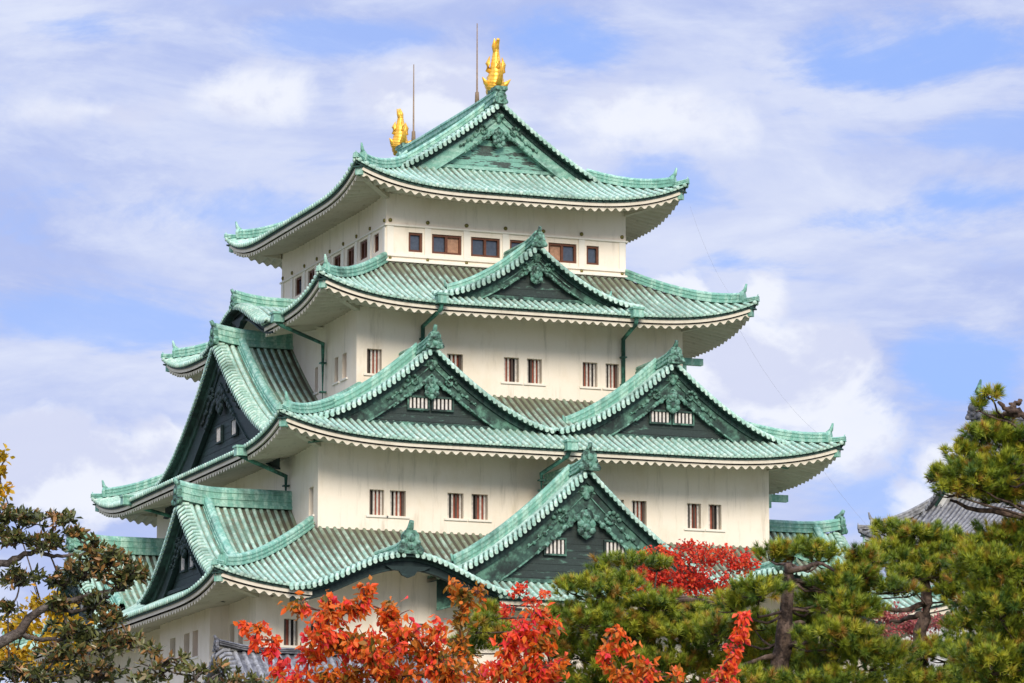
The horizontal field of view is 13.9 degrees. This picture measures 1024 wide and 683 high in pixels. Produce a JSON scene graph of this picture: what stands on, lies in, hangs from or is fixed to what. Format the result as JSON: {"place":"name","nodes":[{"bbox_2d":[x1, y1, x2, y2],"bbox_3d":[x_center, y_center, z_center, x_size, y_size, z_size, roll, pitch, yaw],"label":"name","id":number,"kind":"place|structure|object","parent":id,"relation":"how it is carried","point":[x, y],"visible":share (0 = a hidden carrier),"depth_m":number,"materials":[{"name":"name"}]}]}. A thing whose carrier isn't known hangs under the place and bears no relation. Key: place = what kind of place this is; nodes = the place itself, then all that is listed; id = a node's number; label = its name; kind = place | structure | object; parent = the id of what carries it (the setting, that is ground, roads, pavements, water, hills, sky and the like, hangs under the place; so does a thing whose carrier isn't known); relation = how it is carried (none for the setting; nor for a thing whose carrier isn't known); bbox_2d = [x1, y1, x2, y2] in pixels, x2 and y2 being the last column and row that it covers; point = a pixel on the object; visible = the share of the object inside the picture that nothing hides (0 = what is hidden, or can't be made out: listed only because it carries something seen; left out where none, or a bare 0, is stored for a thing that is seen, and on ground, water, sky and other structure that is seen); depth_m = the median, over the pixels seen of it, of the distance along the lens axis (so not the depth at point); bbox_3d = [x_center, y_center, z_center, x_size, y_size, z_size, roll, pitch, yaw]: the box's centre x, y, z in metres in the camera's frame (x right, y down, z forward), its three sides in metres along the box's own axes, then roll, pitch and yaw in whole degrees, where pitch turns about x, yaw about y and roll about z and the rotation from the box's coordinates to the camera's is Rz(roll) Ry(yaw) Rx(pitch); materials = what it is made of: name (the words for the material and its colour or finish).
{"place":"outdoors","nodes":[
{"label":"outdoors","id":0,"kind":"place"},
{"bbox_2d":[0,443,99,682],"bbox_3d":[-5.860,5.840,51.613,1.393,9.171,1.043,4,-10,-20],"label":"yellow tree","id":1,"kind":"object","parent":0,"point":[37,626],"visible":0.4,"depth_m":51.95,"materials":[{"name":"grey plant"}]},
{"bbox_2d":[0,497,151,682],"bbox_3d":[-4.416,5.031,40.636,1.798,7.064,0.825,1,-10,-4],"label":"evergreen tree","id":2,"kind":"object","parent":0,"point":[95,566],"visible":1,"depth_m":40.95,"materials":[{"name":"green plant"}]},
{"bbox_2d":[125,636,281,682],"bbox_3d":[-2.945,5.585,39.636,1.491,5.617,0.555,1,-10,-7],"label":"evergreen bush","id":3,"kind":"object","parent":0,"point":[146,676],"visible":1,"depth_m":39.98,"materials":[{"name":"green plant"}]},
{"bbox_2d":[233,620,290,682],"bbox_3d":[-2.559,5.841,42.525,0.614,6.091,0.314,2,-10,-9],"label":"autumn sapling","id":4,"kind":"object","parent":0,"point":[271,652],"visible":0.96,"depth_m":42.97,"materials":[{"name":"orange plant"}]},
{"bbox_2d":[202,635,469,682],"bbox_3d":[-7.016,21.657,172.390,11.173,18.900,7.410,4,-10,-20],"label":"gatehouse","id":5,"kind":"object","parent":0,"point":[252,660],"visible":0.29,"depth_m":172.11,"materials":[{"name":"grey tile"}]},
{"bbox_2d":[277,575,482,682],"bbox_3d":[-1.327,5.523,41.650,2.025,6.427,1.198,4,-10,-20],"label":"autumn tree","id":6,"kind":"object","parent":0,"point":[367,653],"visible":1,"depth_m":41.94,"materials":[{"name":"orange plant"}]},
{"bbox_2d":[423,576,490,682],"bbox_3d":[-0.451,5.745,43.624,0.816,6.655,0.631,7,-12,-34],"label":"autumn tree","id":7,"kind":"object","parent":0,"point":[459,596],"visible":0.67,"depth_m":43.98,"materials":[{"name":"orange plant"}]},
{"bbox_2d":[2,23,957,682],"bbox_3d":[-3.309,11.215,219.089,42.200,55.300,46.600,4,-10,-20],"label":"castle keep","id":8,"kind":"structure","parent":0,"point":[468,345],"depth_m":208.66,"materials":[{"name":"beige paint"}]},
{"bbox_2d":[280,619,296,647],"bbox_3d":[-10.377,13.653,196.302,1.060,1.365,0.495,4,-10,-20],"label":"window","id":9,"kind":"structure","parent":8,"relation":"in","point":[289,625],"depth_m":196.37,"materials":[{"name":"paint"}]},
{"bbox_2d":[297,276,301,294],"bbox_3d":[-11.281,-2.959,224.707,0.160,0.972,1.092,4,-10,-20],"label":"window","id":10,"kind":"structure","parent":8,"relation":"in","point":[298,279],"depth_m":225.08,"materials":[{"name":"red wood"}]},
{"bbox_2d":[309,269,313,282],"bbox_3d":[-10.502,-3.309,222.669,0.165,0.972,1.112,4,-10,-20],"label":"window","id":11,"kind":"structure","parent":8,"relation":"in","point":[311,273],"depth_m":223.06,"materials":[{"name":"red wood"}]},
{"bbox_2d":[306,620,317,648],"bbox_3d":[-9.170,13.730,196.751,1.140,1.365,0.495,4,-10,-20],"label":"window","id":12,"kind":"structure","parent":8,"relation":"in","point":[314,621],"depth_m":196.85,"materials":[{"name":"paint"}]},
{"bbox_2d":[335,255,339,265],"bbox_3d":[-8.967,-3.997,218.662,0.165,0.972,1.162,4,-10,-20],"label":"window","id":13,"kind":"structure","parent":8,"relation":"in","point":[337,259],"depth_m":218.98,"materials":[{"name":"red wood"}]},
{"bbox_2d":[348,247,353,265],"bbox_3d":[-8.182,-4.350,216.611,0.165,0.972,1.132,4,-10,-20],"label":"window","id":14,"kind":"structure","parent":8,"relation":"in","point":[351,251],"depth_m":216.72,"materials":[{"name":"red wood"}]},
{"bbox_2d":[361,240,366,259],"bbox_3d":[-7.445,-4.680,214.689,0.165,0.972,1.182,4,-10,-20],"label":"window","id":15,"kind":"structure","parent":8,"relation":"in","point":[363,244],"depth_m":214.83,"materials":[{"name":"red wood"}]},
{"bbox_2d":[363,349,379,375],"bbox_3d":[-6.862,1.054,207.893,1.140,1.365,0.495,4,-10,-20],"label":"window","id":16,"kind":"structure","parent":8,"relation":"in","point":[373,356],"depth_m":208.01,"materials":[{"name":"paint"}]},
{"bbox_2d":[375,234,378,251],"bbox_3d":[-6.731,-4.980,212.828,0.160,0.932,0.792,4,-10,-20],"label":"window","id":17,"kind":"structure","parent":8,"relation":"in","point":[376,236],"depth_m":213.10,"materials":[{"name":"red wood"}]},
{"bbox_2d":[366,490,387,517],"bbox_3d":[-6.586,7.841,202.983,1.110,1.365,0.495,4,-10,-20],"label":"window","id":18,"kind":"structure","parent":8,"relation":"in","point":[375,509],"depth_m":203.05,"materials":[{"name":"paint"}]},
{"bbox_2d":[388,491,409,518],"bbox_3d":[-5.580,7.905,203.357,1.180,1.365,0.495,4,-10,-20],"label":"window","id":19,"kind":"structure","parent":8,"relation":"in","point":[396,498],"depth_m":203.44,"materials":[{"name":"paint"}]},
{"bbox_2d":[409,233,421,251],"bbox_3d":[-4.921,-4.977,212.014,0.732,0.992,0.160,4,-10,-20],"label":"window","id":20,"kind":"structure","parent":8,"relation":"in","point":[415,239],"depth_m":212.07,"materials":[{"name":"red wood"}]},
{"bbox_2d":[413,624,424,645],"bbox_3d":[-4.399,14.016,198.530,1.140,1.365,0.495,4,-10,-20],"label":"window","id":21,"kind":"structure","parent":8,"relation":"in","point":[419,624],"depth_m":198.68,"materials":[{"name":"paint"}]},
{"bbox_2d":[432,234,460,254],"bbox_3d":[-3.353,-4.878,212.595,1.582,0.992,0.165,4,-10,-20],"label":"window","id":22,"kind":"structure","parent":8,"relation":"in","point":[441,244],"depth_m":212.58,"materials":[{"name":"red wood"}]},
{"bbox_2d":[447,354,460,368],"bbox_3d":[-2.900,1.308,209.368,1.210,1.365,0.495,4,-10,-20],"label":"window","id":23,"kind":"structure","parent":8,"relation":"in","point":[456,359],"depth_m":209.59,"materials":[{"name":"paint"}]},
{"bbox_2d":[444,493,467,520],"bbox_3d":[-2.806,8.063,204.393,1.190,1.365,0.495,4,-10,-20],"label":"window","id":24,"kind":"structure","parent":8,"relation":"in","point":[454,500],"depth_m":204.49,"materials":[{"name":"paint"}]},
{"bbox_2d":[468,495,491,521],"bbox_3d":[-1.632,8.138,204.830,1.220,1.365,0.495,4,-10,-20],"label":"window","id":25,"kind":"structure","parent":8,"relation":"in","point":[477,501],"depth_m":204.94,"materials":[{"name":"paint"}]},
{"bbox_2d":[471,237,498,257],"bbox_3d":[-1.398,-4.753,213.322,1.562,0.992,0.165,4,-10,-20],"label":"window","id":26,"kind":"structure","parent":8,"relation":"in","point":[480,247],"depth_m":213.31,"materials":[{"name":"red wood"}]},
{"bbox_2d":[501,358,522,384],"bbox_3d":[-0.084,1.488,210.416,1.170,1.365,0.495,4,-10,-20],"label":"window","id":27,"kind":"structure","parent":8,"relation":"in","point":[510,365],"depth_m":210.52,"materials":[{"name":"paint"}]},
{"bbox_2d":[510,240,523,248],"bbox_3d":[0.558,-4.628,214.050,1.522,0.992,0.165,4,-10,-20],"label":"window","id":28,"kind":"structure","parent":8,"relation":"in","point":[513,243],"depth_m":213.94,"materials":[{"name":"red wood"}]},
{"bbox_2d":[524,359,545,385],"bbox_3d":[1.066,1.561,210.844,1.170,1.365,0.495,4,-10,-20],"label":"window","id":29,"kind":"structure","parent":8,"relation":"in","point":[533,366],"depth_m":210.93,"materials":[{"name":"paint"}]},
{"bbox_2d":[548,243,575,262],"bbox_3d":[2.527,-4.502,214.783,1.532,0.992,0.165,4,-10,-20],"label":"window","id":30,"kind":"structure","parent":8,"relation":"in","point":[564,253],"depth_m":214.83,"materials":[{"name":"red wood"}]},
{"bbox_2d":[579,363,600,388],"bbox_3d":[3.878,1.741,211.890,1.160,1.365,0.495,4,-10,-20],"label":"window","id":31,"kind":"structure","parent":8,"relation":"in","point":[588,369],"depth_m":211.96,"materials":[{"name":"paint"}]},
{"bbox_2d":[587,246,597,264],"bbox_3d":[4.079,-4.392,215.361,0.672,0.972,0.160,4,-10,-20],"label":"window","id":32,"kind":"structure","parent":8,"relation":"in","point":[592,251],"depth_m":215.40,"materials":[{"name":"red wood"}]},
{"bbox_2d":[602,364,616,389],"bbox_3d":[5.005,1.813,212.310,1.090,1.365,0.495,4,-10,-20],"label":"window","id":33,"kind":"structure","parent":8,"relation":"in","point":[611,370],"depth_m":212.38,"materials":[{"name":"paint"}]},
{"bbox_2d":[632,501,650,528],"bbox_3d":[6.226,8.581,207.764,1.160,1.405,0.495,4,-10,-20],"label":"window","id":34,"kind":"structure","parent":8,"relation":"in","point":[637,507],"depth_m":207.91,"materials":[{"name":"paint"}]},
{"bbox_2d":[684,504,704,530],"bbox_3d":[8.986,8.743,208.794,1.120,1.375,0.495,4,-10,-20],"label":"window","id":35,"kind":"structure","parent":8,"relation":"in","point":[692,509],"depth_m":208.88,"materials":[{"name":"paint"}]},
{"bbox_2d":[705,505,725,531],"bbox_3d":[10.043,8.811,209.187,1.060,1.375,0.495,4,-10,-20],"label":"window","id":36,"kind":"structure","parent":8,"relation":"in","point":[713,510],"depth_m":209.29,"materials":[{"name":"paint"}]},
{"bbox_2d":[0,0,1023,682],"label":"sky","id":37,"kind":"structure","parent":0,"point":[857,166],"materials":[{"name":"blue"}]},
{"bbox_2d":[487,580,551,667],"bbox_3d":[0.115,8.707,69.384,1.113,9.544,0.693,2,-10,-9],"label":"maple tree","id":38,"kind":"object","parent":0,"point":[505,611],"visible":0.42,"depth_m":69.97,"materials":[{"name":"red plant"}]},
{"bbox_2d":[470,601,570,682],"bbox_3d":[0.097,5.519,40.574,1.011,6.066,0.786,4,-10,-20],"label":"autumn tree","id":39,"kind":"object","parent":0,"point":[525,640],"visible":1,"depth_m":40.89,"materials":[{"name":"orange plant"}]},
{"bbox_2d":[446,548,766,682],"bbox_3d":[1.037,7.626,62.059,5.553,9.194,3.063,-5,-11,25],"label":"pine tree","id":40,"kind":"object","parent":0,"point":[664,614],"visible":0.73,"depth_m":61.70,"materials":[{"name":"green plant"}]},
{"bbox_2d":[595,624,689,682],"bbox_3d":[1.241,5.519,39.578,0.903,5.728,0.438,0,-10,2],"label":"autumn sapling","id":41,"kind":"object","parent":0,"point":[640,675],"visible":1,"depth_m":39.96,"materials":[{"name":"orange plant"}]},
{"bbox_2d":[629,538,763,678],"bbox_3d":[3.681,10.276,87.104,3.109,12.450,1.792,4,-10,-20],"label":"maple tree","id":42,"kind":"object","parent":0,"point":[695,582],"visible":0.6,"depth_m":87.90,"materials":[{"name":"red plant"}]},
{"bbox_2d":[701,610,752,682],"bbox_3d":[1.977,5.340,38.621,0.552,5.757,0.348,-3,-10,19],"label":"autumn sapling","id":43,"kind":"object","parent":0,"point":[730,664],"visible":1,"depth_m":38.98,"materials":[{"name":"orange plant"}]},
{"bbox_2d":[690,532,926,682],"bbox_3d":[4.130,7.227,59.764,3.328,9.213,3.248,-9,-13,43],"label":"pine tree","id":44,"kind":"object","parent":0,"point":[786,640],"visible":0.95,"depth_m":59.90,"materials":[{"name":"green plant"}]},
{"bbox_2d":[872,601,945,641],"bbox_3d":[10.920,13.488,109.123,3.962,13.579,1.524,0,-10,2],"label":"maple tree","id":45,"kind":"object","parent":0,"point":[907,626],"visible":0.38,"depth_m":109.86,"materials":[{"name":"red plant"}]},
{"bbox_2d":[851,514,1016,682],"bbox_3d":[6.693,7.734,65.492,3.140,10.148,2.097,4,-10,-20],"label":"pine tree","id":46,"kind":"object","parent":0,"point":[922,564],"visible":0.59,"depth_m":65.78,"materials":[{"name":"green plant"}]},
{"bbox_2d":[857,379,1023,669],"bbox_3d":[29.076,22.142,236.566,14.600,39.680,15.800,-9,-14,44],"label":"white turret","id":47,"kind":"object","parent":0,"point":[934,507],"visible":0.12,"depth_m":236.65,"materials":[{"name":"grey tile"}]},
{"bbox_2d":[922,381,1023,682],"bbox_3d":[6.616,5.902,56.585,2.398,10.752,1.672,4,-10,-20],"label":"pine tree","id":48,"kind":"object","parent":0,"point":[984,476],"visible":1,"depth_m":56.76,"materials":[{"name":"green plant"}]}
]}

